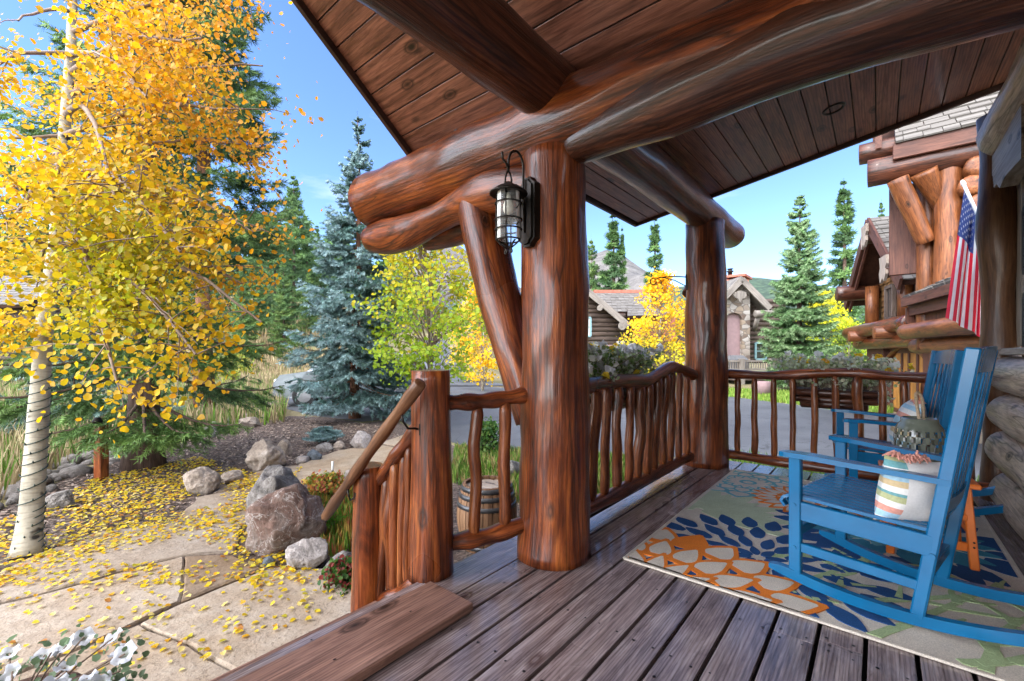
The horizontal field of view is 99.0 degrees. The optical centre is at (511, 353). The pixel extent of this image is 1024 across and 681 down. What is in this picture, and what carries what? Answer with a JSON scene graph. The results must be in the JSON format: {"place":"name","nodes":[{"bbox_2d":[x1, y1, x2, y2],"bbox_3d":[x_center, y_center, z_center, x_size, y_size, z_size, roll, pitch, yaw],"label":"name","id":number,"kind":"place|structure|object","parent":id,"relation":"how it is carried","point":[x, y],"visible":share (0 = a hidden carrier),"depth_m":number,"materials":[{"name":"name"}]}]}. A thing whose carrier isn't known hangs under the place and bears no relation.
{"place":"outdoors","nodes":[
{"label":"outdoors","id":0,"kind":"place"},
{"bbox_2d":[0,399,122,502],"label":"meadow grass","id":1,"kind":"structure","parent":0,"point":[11,452],"depth_m":6.14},
{"bbox_2d":[0,376,288,433],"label":"meadow grass","id":2,"kind":"structure","parent":0,"point":[218,413],"depth_m":10.48,"materials":[{"name":"plant"}]},
{"bbox_2d":[0,435,402,680],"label":"path","id":3,"kind":"structure","parent":0,"point":[173,550],"depth_m":2.82,"materials":[{"name":"stone"}]},
{"bbox_2d":[0,623,149,680],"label":"flowers","id":4,"kind":"object","parent":3,"relation":"on","point":[122,653],"visible":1,"depth_m":1.49,"materials":[{"name":"white plant"}]},
{"bbox_2d":[0,456,343,671],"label":"fallen leaves","id":5,"kind":"object","parent":3,"relation":"on","point":[113,544],"visible":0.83,"depth_m":3.63,"materials":[{"name":"yellow plant"}]},
{"bbox_2d":[321,550,351,579],"bbox_3d":[-1.251,1.538,3.195,0.273,0.196,0.226,0,0,-26],"label":"boulder","id":6,"kind":"object","parent":3,"relation":"on","point":[344,553],"visible":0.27,"depth_m":3.18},
{"bbox_2d":[0,284,896,507],"bbox_3d":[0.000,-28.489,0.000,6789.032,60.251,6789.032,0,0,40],"label":"ground","id":7,"kind":"structure","parent":0,"point":[747,385],"depth_m":29.49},
{"bbox_2d":[0,483,20,499],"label":"river stone","id":8,"kind":"object","parent":7,"relation":"on","point":[11,488],"visible":0.31,"depth_m":4.89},
{"bbox_2d":[5,496,18,505],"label":"river stone","id":9,"kind":"object","parent":7,"relation":"on","point":[12,500],"visible":0.67,"depth_m":4.69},
{"bbox_2d":[0,276,120,384],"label":"log cabin","id":10,"kind":"object","parent":7,"relation":"on","point":[17,307],"visible":0.17,"depth_m":22.25,"materials":[{"name":"brown"}]},
{"bbox_2d":[52,473,68,480],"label":"river stone","id":11,"kind":"object","parent":7,"relation":"on","point":[57,475],"visible":0.74,"depth_m":5.63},
{"bbox_2d":[61,454,81,464],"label":"river stone","id":12,"kind":"object","parent":7,"relation":"on","point":[75,457],"visible":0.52,"depth_m":6.37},
{"bbox_2d":[80,451,93,460],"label":"river stone","id":13,"kind":"object","parent":7,"relation":"on","point":[86,456],"visible":0.21,"depth_m":6.53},
{"bbox_2d":[0,352,185,434],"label":"spruce tree","id":14,"kind":"object","parent":7,"relation":"on","point":[72,380],"visible":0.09,"depth_m":8.49,"materials":[{"name":"green plant"}]},
{"bbox_2d":[97,0,294,410],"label":"pine tree","id":15,"kind":"object","parent":7,"relation":"on","point":[241,187],"visible":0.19,"depth_m":11.09,"materials":[{"name":"green plant"}]},
{"bbox_2d":[190,262,229,344],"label":"spruce tree","id":16,"kind":"object","parent":7,"relation":"on","point":[217,294],"visible":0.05,"depth_m":32.26,"materials":[{"name":"green plant"}]},
{"bbox_2d":[213,246,246,324],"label":"spruce tree","id":17,"kind":"object","parent":7,"relation":"on","point":[234,253],"visible":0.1,"depth_m":37.68,"materials":[{"name":"green plant"}]},
{"bbox_2d":[215,353,264,382],"bbox_3d":[-15.370,0.716,24.124,2.976,2.127,3.180,0,0,6],"label":"shrub","id":18,"kind":"object","parent":7,"relation":"on","point":[237,371],"visible":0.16,"depth_m":23.65,"materials":[{"name":"green plant"}]},
{"bbox_2d":[224,270,264,357],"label":"spruce tree","id":19,"kind":"object","parent":7,"relation":"on","point":[248,323],"visible":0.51,"depth_m":28.80,"materials":[{"name":"green plant"}]},
{"bbox_2d":[232,245,271,333],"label":"spruce tree","id":20,"kind":"object","parent":7,"relation":"on","point":[259,299],"visible":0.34,"depth_m":33.81,"materials":[{"name":"green plant"}]},
{"bbox_2d":[255,226,297,322],"bbox_3d":[-20.155,-6.929,36.942,3.300,9.392,3.409,0,0,24],"label":"spruce tree","id":21,"kind":"object","parent":7,"relation":"on","point":[277,267],"visible":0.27,"depth_m":36.52,"materials":[{"name":"green plant"}]},
{"bbox_2d":[266,262,300,348],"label":"spruce tree","id":22,"kind":"object","parent":7,"relation":"on","point":[277,331],"visible":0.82,"depth_m":30.74,"materials":[{"name":"green plant"}]},
{"bbox_2d":[261,172,320,320],"bbox_3d":[-19.832,-9.593,39.988,5.036,14.204,4.860,0,0,11],"label":"spruce tree","id":23,"kind":"object","parent":7,"relation":"on","point":[293,193],"visible":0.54,"depth_m":39.57,"materials":[{"name":"green plant"}]},
{"bbox_2d":[239,302,368,387],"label":"meadow grass","id":24,"kind":"structure","parent":7,"relation":"on","point":[269,373],"depth_m":26.57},
{"bbox_2d":[291,221,321,308],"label":"spruce tree","id":25,"kind":"object","parent":7,"relation":"on","point":[311,258],"visible":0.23,"depth_m":41.82,"materials":[{"name":"green plant"}]},
{"bbox_2d":[296,270,317,332],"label":"spruce tree","id":26,"kind":"object","parent":7,"relation":"on","point":[310,321],"visible":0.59,"depth_m":33.72,"materials":[{"name":"green plant"}]},
{"bbox_2d":[309,226,328,296],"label":"spruce tree","id":27,"kind":"object","parent":7,"relation":"on","point":[317,279],"visible":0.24,"depth_m":43.73,"materials":[{"name":"green plant"}]},
{"bbox_2d":[272,111,410,420],"bbox_3d":[-3.968,-2.250,10.992,4.069,7.844,3.922,0,0,29],"label":"blue spruce","id":28,"kind":"object","parent":7,"relation":"on","point":[338,372],"visible":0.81,"depth_m":10.37,"materials":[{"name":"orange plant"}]},
{"bbox_2d":[0,416,682,652],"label":"mulch bed","id":29,"kind":"object","parent":7,"relation":"on","point":[400,429],"visible":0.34,"depth_m":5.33,"materials":[{"name":"wood"}]},
{"bbox_2d":[46,484,58,492],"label":"river stone","id":30,"kind":"object","parent":29,"relation":"on","point":[51,487],"visible":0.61,"depth_m":5.13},
{"bbox_2d":[45,489,74,510],"bbox_3d":[-4.704,1.528,4.552,0.236,0.200,0.201,0,0,-32],"label":"boulder","id":31,"kind":"object","parent":29,"relation":"on","point":[62,499],"visible":0.83,"depth_m":4.50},
{"bbox_2d":[59,464,93,477],"bbox_3d":[-5.799,1.573,5.823,0.254,0.184,0.298,0,0,-7],"label":"river stone","id":32,"kind":"object","parent":29,"relation":"on","point":[75,470],"visible":0.81,"depth_m":5.77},
{"bbox_2d":[92,417,108,480],"bbox_3d":[-5.300,1.228,5.620,0.159,0.825,0.120,0,0,11],"label":"garden post","id":33,"kind":"object","parent":29,"relation":"on","point":[101,467],"visible":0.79,"depth_m":5.57,"materials":[{"name":"brown wood"}]},
{"bbox_2d":[0,0,305,472],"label":"spruce tree","id":34,"kind":"object","parent":29,"relation":"on","point":[142,443],"visible":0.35,"depth_m":5.97,"materials":[{"name":"green plant"}]},
{"bbox_2d":[0,0,323,559],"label":"aspen tree","id":35,"kind":"object","parent":29,"relation":"on","point":[60,173],"visible":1,"depth_m":3.14,"materials":[{"name":"yellow plant"}]},
{"bbox_2d":[7,369,52,555],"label":"string lights","id":36,"kind":"object","parent":35,"relation":"attached to","point":[30,453],"visible":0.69,"depth_m":3.61,"materials":[{"name":"white metal"}]},
{"bbox_2d":[182,466,221,494],"bbox_3d":[-3.596,1.496,5.073,0.381,0.374,0.316,0,0,-5],"label":"boulder","id":37,"kind":"object","parent":29,"relation":"on","point":[202,480],"visible":0.91,"depth_m":4.98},
{"bbox_2d":[221,470,243,483],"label":"boulder","id":38,"kind":"object","parent":29,"relation":"on","point":[228,477],"visible":0.8,"depth_m":5.43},
{"bbox_2d":[238,417,259,426],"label":"boulder","id":39,"kind":"object","parent":29,"relation":"on","point":[251,421],"visible":0.82,"depth_m":9.59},
{"bbox_2d":[245,439,286,471],"bbox_3d":[-3.438,1.456,6.105,0.523,0.559,0.553,0,0,-19],"label":"boulder","id":40,"kind":"object","parent":29,"relation":"on","point":[262,454],"visible":0.88,"depth_m":5.97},
{"bbox_2d":[262,556,274,567],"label":"boulder","id":41,"kind":"object","parent":29,"relation":"on","point":[268,560],"visible":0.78,"depth_m":3.31,"materials":[{"name":"grey stone"}]},
{"bbox_2d":[246,464,299,507],"bbox_3d":[-2.285,1.377,4.206,0.529,0.571,0.660,0,0,-23],"label":"boulder","id":42,"kind":"object","parent":29,"relation":"on","point":[272,478],"visible":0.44,"depth_m":4.04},
{"bbox_2d":[277,439,291,455],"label":"boulder","id":43,"kind":"object","parent":29,"relation":"on","point":[285,445],"visible":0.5,"depth_m":6.89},
{"bbox_2d":[245,483,326,555],"bbox_3d":[-1.886,1.397,3.634,0.498,0.629,0.556,0,0,40],"label":"boulder","id":44,"kind":"object","parent":29,"relation":"on","point":[281,519],"visible":0.8,"depth_m":3.49,"materials":[{"name":"stone"}]},
{"bbox_2d":[296,456,309,464],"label":"boulder","id":45,"kind":"object","parent":29,"relation":"on","point":[301,459],"visible":0.81,"depth_m":6.38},
{"bbox_2d":[285,537,327,569],"bbox_3d":[-1.553,1.534,3.318,0.323,0.262,0.262,0,0,4],"label":"boulder","id":46,"kind":"object","parent":29,"relation":"on","point":[312,552],"visible":0.84,"depth_m":3.26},
{"bbox_2d":[307,449,321,459],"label":"boulder","id":47,"kind":"object","parent":29,"relation":"on","point":[312,454],"visible":0.81,"depth_m":6.57,"materials":[{"name":"grey stone"}]},
{"bbox_2d":[302,425,344,442],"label":"dwarf spruce","id":48,"kind":"object","parent":29,"relation":"on","point":[323,433],"visible":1,"depth_m":7.71,"materials":[{"name":"green plant"}]},
{"bbox_2d":[316,442,333,451],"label":"boulder","id":49,"kind":"object","parent":29,"relation":"on","point":[325,447],"visible":0.91,"depth_m":7.19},
{"bbox_2d":[301,469,351,498],"bbox_3d":[-2.073,1.485,4.894,0.750,0.380,0.590,0,0,6],"label":"shrub","id":50,"kind":"object","parent":29,"relation":"on","point":[329,479],"visible":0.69,"depth_m":4.80,"materials":[{"name":"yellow plant"}]},
{"bbox_2d":[310,472,352,556],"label":"grass","id":51,"kind":"structure","parent":29,"relation":"on","point":[340,537],"depth_m":3.84,"materials":[{"name":"green plant"}]},
{"bbox_2d":[317,554,351,596],"bbox_3d":[-1.165,1.532,3.053,0.356,0.236,0.361,0,0,40],"label":"shrub","id":52,"kind":"object","parent":29,"relation":"on","point":[339,569],"visible":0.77,"depth_m":3.00,"materials":[{"name":"green plant"}]},
{"bbox_2d":[326,510,347,531],"bbox_3d":[-1.694,1.509,3.970,0.392,0.250,0.358,0,0,-24],"label":"shrub","id":53,"kind":"object","parent":29,"relation":"on","point":[336,520],"visible":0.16,"depth_m":3.95,"materials":[{"name":"green plant"}]},
{"bbox_2d":[333,440,344,450],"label":"boulder","id":54,"kind":"object","parent":29,"relation":"on","point":[339,445],"visible":0.9,"depth_m":7.31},
{"bbox_2d":[350,431,370,447],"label":"boulder","id":55,"kind":"object","parent":29,"relation":"on","point":[361,439],"visible":0.82,"depth_m":7.39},
{"bbox_2d":[467,416,498,454],"bbox_3d":[-0.399,1.332,7.008,0.676,0.673,0.666,0,0,-17],"label":"shrub","id":56,"kind":"object","parent":29,"relation":"on","point":[489,435],"visible":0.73,"depth_m":6.88,"materials":[{"name":"green plant"}]},
{"bbox_2d":[457,475,516,553],"bbox_3d":[-0.213,1.355,3.720,0.510,0.530,0.510,0,0,40],"label":"barrel","id":57,"kind":"object","parent":29,"relation":"on","point":[489,514],"visible":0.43,"depth_m":3.54,"materials":[{"name":"wood"}]},
{"bbox_2d":[510,460,519,476],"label":"boulder","id":58,"kind":"object","parent":29,"relation":"on","point":[514,466],"visible":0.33,"depth_m":5.60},
{"bbox_2d":[452,440,624,503],"bbox_3d":[0.436,1.532,5.814,3.477,0.175,2.522,0,0,13],"label":"ground cover","id":59,"kind":"object","parent":29,"relation":"on","point":[461,469],"visible":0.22,"depth_m":6.00,"materials":[{"name":"green plant"}]},
{"bbox_2d":[350,245,489,388],"bbox_3d":[-1.825,-0.764,9.909,3.677,4.871,3.196,0,0,40],"label":"aspen tree","id":60,"kind":"object","parent":7,"relation":"on","point":[426,354],"visible":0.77,"depth_m":9.60,"materials":[{"name":"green plant"}]},
{"bbox_2d":[0,210,864,350],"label":"forest","id":61,"kind":"object","parent":7,"relation":"on","point":[310,222],"visible":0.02,"depth_m":70.68,"materials":[{"name":"plant"}]},
{"bbox_2d":[445,337,490,381],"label":"aspen tree","id":62,"kind":"object","parent":7,"relation":"on","point":[463,344],"visible":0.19,"depth_m":23.69,"materials":[{"name":"yellow plant"}]},
{"bbox_2d":[449,281,498,390],"bbox_3d":[-1.245,-0.895,19.140,3.425,5.141,3.160,0,0,40],"label":"aspen tree","id":63,"kind":"object","parent":7,"relation":"on","point":[481,346],"visible":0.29,"depth_m":18.85,"materials":[{"name":"yellow plant"}]},
{"bbox_2d":[588,234,600,290],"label":"spruce tree","id":64,"kind":"object","parent":7,"relation":"on","point":[593,282],"visible":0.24,"depth_m":45.67,"materials":[{"name":"green plant"}]},
{"bbox_2d":[596,215,630,289],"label":"spruce tree","id":65,"kind":"object","parent":7,"relation":"on","point":[613,259],"visible":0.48,"depth_m":43.52,"materials":[{"name":"green plant"}]},
{"bbox_2d":[210,0,1023,680],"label":"log house","id":66,"kind":"structure","parent":7,"relation":"on","point":[640,112],"depth_m":2.30,"materials":[{"name":"brown wood"}]},
{"bbox_2d":[235,581,472,680],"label":"plank","id":67,"kind":"object","parent":66,"relation":"on","point":[363,647],"visible":1,"depth_m":1.65,"materials":[{"name":"wood"}]},
{"bbox_2d":[350,369,453,612],"bbox_3d":[-0.599,0.877,2.359,0.654,1.587,0.230,0,0,31],"label":"stair railing","id":68,"kind":"object","parent":66,"relation":"attached to","point":[402,527],"visible":0.84,"depth_m":2.23,"materials":[{"name":"brown wood"}]},
{"bbox_2d":[321,378,425,520],"bbox_3d":[-0.732,0.539,2.304,0.880,0.850,0.132,0,0,38],"label":"handrail","id":69,"kind":"object","parent":68,"relation":"attached to","point":[413,392],"visible":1,"depth_m":2.20,"materials":[{"name":"brown wood"}]},
{"bbox_2d":[449,387,527,550],"bbox_3d":[-0.116,0.606,2.346,0.563,0.852,0.110,0,0,-18],"label":"porch railing","id":70,"kind":"object","parent":66,"relation":"attached to","point":[506,527],"visible":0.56,"depth_m":2.31,"materials":[{"name":"brown wood"}]},
{"bbox_2d":[489,150,539,254],"bbox_3d":[0.005,-0.791,2.286,0.200,0.550,0.274,0,0,40],"label":"wall lantern","id":71,"kind":"object","parent":66,"relation":"attached to","point":[525,195],"depth_m":2.29,"materials":[{"name":"black metal"}]},
{"bbox_2d":[589,361,697,514],"bbox_3d":[1.035,0.573,3.503,0.150,1.011,2.434,0,0,41],"label":"porch railing","id":72,"kind":"object","parent":66,"relation":"attached to","point":[656,397],"visible":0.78,"depth_m":3.43,"materials":[{"name":"brown wood"}]},
{"bbox_2d":[588,339,669,410],"bbox_3d":[0.813,0.171,3.538,0.842,0.601,1.287,0,0,40],"label":"flower box","id":73,"kind":"object","parent":72,"relation":"hanging from","point":[607,361],"visible":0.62,"depth_m":3.39,"materials":[{"name":"green plant"}]},
{"bbox_2d":[650,274,687,289],"bbox_3d":[1.611,-0.730,4.472,0.401,0.160,0.030,0,0,4],"label":"plant hook","id":74,"kind":"object","parent":66,"relation":"attached to","point":[686,282],"visible":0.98,"depth_m":4.46,"materials":[{"name":"white metal"}]},
{"bbox_2d":[623,469,1023,680],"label":"rug","id":75,"kind":"object","parent":66,"relation":"on","point":[728,533],"visible":0.49,"depth_m":2.22,"materials":[{"name":"fabric"}]},
{"bbox_2d":[769,346,1023,646],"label":"rocking chair","id":76,"kind":"object","parent":75,"relation":"on","point":[839,493],"visible":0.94,"depth_m":1.88,"materials":[{"name":"blue paint"}]},
{"bbox_2d":[873,450,940,520],"bbox_3d":[1.708,0.567,1.855,0.296,0.323,0.153,5,6,2],"label":"cushion","id":77,"kind":"object","parent":76,"relation":"on","point":[900,498],"visible":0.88,"depth_m":1.81,"materials":[{"name":"fabric"}]},
{"bbox_2d":[824,349,1003,515],"bbox_3d":[2.938,0.532,3.168,1.040,1.127,0.715,0,0,30],"label":"rocking chair","id":78,"kind":"object","parent":75,"relation":"on","point":[950,360],"visible":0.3,"depth_m":3.09,"materials":[{"name":"blue paint"}]},
{"bbox_2d":[889,399,926,447],"bbox_3d":[2.865,0.524,3.171,0.153,0.433,0.388,20,10,30],"label":"cushion","id":79,"kind":"object","parent":78,"relation":"on","point":[907,408],"visible":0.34,"depth_m":3.11,"materials":[{"name":"fabric"}]},
{"bbox_2d":[878,460,981,570],"bbox_3d":[2.349,0.890,2.492,0.380,0.440,0.417,0,0,36],"label":"stool","id":80,"kind":"object","parent":75,"relation":"on","point":[969,546],"visible":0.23,"depth_m":2.25,"materials":[{"name":"orange paint"}]},
{"bbox_2d":[893,391,945,461],"bbox_3d":[2.289,0.441,2.459,0.221,0.456,0.230,0,0,40],"label":"lantern","id":81,"kind":"object","parent":80,"relation":"on","point":[920,425],"visible":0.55,"depth_m":2.42,"materials":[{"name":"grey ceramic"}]},
{"bbox_2d":[728,368,991,495],"bbox_3d":[2.887,0.593,3.835,1.930,0.950,0.115,0,0,40],"label":"porch railing","id":82,"kind":"object","parent":66,"relation":"attached to","point":[858,375],"visible":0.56,"depth_m":3.94,"materials":[{"name":"brown wood"}]},
{"bbox_2d":[769,350,914,410],"bbox_3d":[3.037,0.239,4.081,1.068,0.546,0.762,0,0,40],"label":"flower box","id":83,"kind":"object","parent":82,"relation":"hanging from","point":[841,360],"visible":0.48,"depth_m":3.94,"materials":[{"name":"green plant"}]},
{"bbox_2d":[945,180,980,336],"bbox_3d":[4.000,-0.866,3.820,0.173,1.508,0.656,0,0,25],"label":"flag","id":84,"kind":"object","parent":66,"relation":"hanging from","point":[963,310],"visible":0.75,"depth_m":3.90,"materials":[{"name":"fabric"}]},
{"bbox_2d":[1022,206,1023,274],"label":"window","id":85,"kind":"structure","parent":66,"relation":"in","point":[1023,206],"depth_m":3.12,"materials":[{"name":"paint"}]},
{"bbox_2d":[1022,293,1023,346],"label":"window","id":86,"kind":"structure","parent":66,"relation":"in","point":[1023,293],"depth_m":3.12,"materials":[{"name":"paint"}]},
{"bbox_2d":[617,228,627,284],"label":"spruce tree","id":87,"kind":"object","parent":7,"relation":"on","point":[623,279],"visible":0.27,"depth_m":44.83,"materials":[{"name":"green plant"}]},
{"bbox_2d":[616,266,685,373],"bbox_3d":[6.349,-1.030,18.992,3.713,5.412,3.243,0,0,3],"label":"aspen tree","id":88,"kind":"object","parent":7,"relation":"on","point":[659,292],"visible":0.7,"depth_m":18.63,"materials":[{"name":"yellow plant"}]},
{"bbox_2d":[520,268,785,362],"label":"neighbour house","id":89,"kind":"structure","parent":7,"relation":"on","point":[611,312],"depth_m":24.87,"materials":[{"name":"brown"}]},
{"bbox_2d":[754,342,766,359],"bbox_3d":[14.178,-0.155,24.950,0.685,1.029,0.100,0,0,0],"label":"window","id":90,"kind":"structure","parent":89,"relation":"in","point":[757,355],"depth_m":24.96,"materials":[{"name":"white glass"}]},
{"bbox_2d":[643,219,666,366],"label":"spruce tree","id":91,"kind":"object","parent":7,"relation":"on","point":[654,238],"visible":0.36,"depth_m":39.71,"materials":[{"name":"green plant"}]},
{"bbox_2d":[728,359,775,384],"bbox_3d":[13.174,1.338,24.585,4.300,2.168,3.430,0,0,0],"label":"deck railing","id":92,"kind":"object","parent":7,"relation":"on","point":[740,364],"visible":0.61,"depth_m":22.94,"materials":[{"name":"grey wood"}]},
{"bbox_2d":[728,355,748,367],"bbox_3d":[12.195,0.499,23.800,1.040,0.840,0.640,0,0,0],"label":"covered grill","id":93,"kind":"object","parent":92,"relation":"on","point":[733,357],"visible":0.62,"depth_m":23.53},
{"bbox_2d":[757,381,770,394],"bbox_3d":[9.639,1.340,16.779,0.540,0.560,0.540,0,0,40],"label":"tub","id":94,"kind":"object","parent":7,"relation":"on","point":[763,386],"visible":0.74,"depth_m":16.57,"materials":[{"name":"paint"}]},
{"bbox_2d":[757,195,849,391],"bbox_3d":[12.537,-2.578,18.973,3.430,8.994,3.556,0,0,40],"label":"spruce tree","id":95,"kind":"object","parent":7,"relation":"on","point":[791,288],"visible":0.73,"depth_m":18.60,"materials":[{"name":"green plant"}]},
{"bbox_2d":[729,387,894,412],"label":"lawn","id":96,"kind":"structure","parent":7,"relation":"on","point":[783,396],"depth_m":15.56,"materials":[{"name":"green plant"}]},
{"bbox_2d":[805,289,866,355],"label":"aspen tree","id":97,"kind":"object","parent":7,"relation":"on","point":[844,319],"visible":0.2,"depth_m":22.38,"materials":[{"name":"yellow plant"}]},
{"bbox_2d":[825,180,864,351],"bbox_3d":[20.555,-4.681,27.008,2.711,12.494,2.496,0,0,-29],"label":"spruce tree","id":98,"kind":"object","parent":7,"relation":"on","point":[843,263],"visible":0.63,"depth_m":26.86,"materials":[{"name":"green plant"}]},
{"bbox_2d":[825,328,866,385],"bbox_3d":[15.347,0.229,19.928,2.471,2.894,2.492,0,0,-17],"label":"shrub","id":99,"kind":"object","parent":7,"relation":"on","point":[850,347],"visible":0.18,"depth_m":20.07,"materials":[{"name":"green plant"}]},
{"bbox_2d":[859,196,884,360],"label":"spruce tree","id":100,"kind":"object","parent":7,"relation":"on","point":[882,210],"visible":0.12,"depth_m":48.06,"materials":[{"name":"green plant"}]},
{"bbox_2d":[835,216,933,415],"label":"garage","id":101,"kind":"structure","parent":7,"relation":"on","point":[875,289],"depth_m":12.34,"materials":[{"name":"wood"}]},
{"bbox_2d":[884,283,896,319],"bbox_3d":[10.709,-1.450,12.392,0.100,1.000,0.700,0,0,26],"label":"window","id":102,"kind":"structure","parent":101,"relation":"in","point":[890,291],"depth_m":12.37,"materials":[{"name":"brown"}]},
{"bbox_2d":[890,349,922,411],"bbox_3d":[10.368,0.733,11.394,0.120,1.825,2.950,0,0,26],"label":"garage door","id":103,"kind":"structure","parent":101,"relation":"in","point":[904,356],"depth_m":11.57,"materials":[{"name":"orange wood"}]},
{"bbox_2d":[859,91,1023,442],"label":"log lodge","id":104,"kind":"structure","parent":7,"relation":"on","point":[934,159],"depth_m":7.87,"materials":[{"name":"wood"}]},
{"bbox_2d":[0,0,911,287],"label":"sky","id":105,"kind":"structure","parent":0,"point":[762,207],"materials":[{"name":"blue"}]},
{"bbox_2d":[410,338,502,385],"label":"road","id":106,"kind":"structure","parent":0,"point":[461,383],"depth_m":25.08,"materials":[{"name":"asphalt"}]},
{"bbox_2d":[398,246,669,303],"bbox_3d":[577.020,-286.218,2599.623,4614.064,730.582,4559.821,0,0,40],"label":"mountain","id":107,"kind":"structure","parent":0,"point":[635,276],"depth_m":2010.94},
{"bbox_2d":[284,386,981,480],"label":"driveway","id":108,"kind":"structure","parent":0,"point":[460,424],"depth_m":9.83,"materials":[{"name":"asphalt"}]},
{"bbox_2d":[273,352,423,406],"bbox_3d":[-5.130,0.781,14.500,4.600,1.682,1.868,0,0,-12],"label":"parked car","id":109,"kind":"object","parent":108,"relation":"on","point":[302,397],"visible":0.17,"depth_m":13.28,"materials":[{"name":"silver metal"}]},
{"bbox_2d":[729,448,978,480],"bbox_3d":[4.121,1.495,5.092,3.041,0.250,1.991,0,0,26],"label":"ground cover","id":110,"kind":"object","parent":108,"relation":"on","point":[759,464],"visible":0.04,"depth_m":5.85,"materials":[{"name":"green plant"}]},
{"bbox_2d":[435,277,864,340],"bbox_3d":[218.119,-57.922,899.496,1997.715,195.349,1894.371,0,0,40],"label":"hill","id":111,"kind":"structure","parent":0,"point":[762,286],"depth_m":791.57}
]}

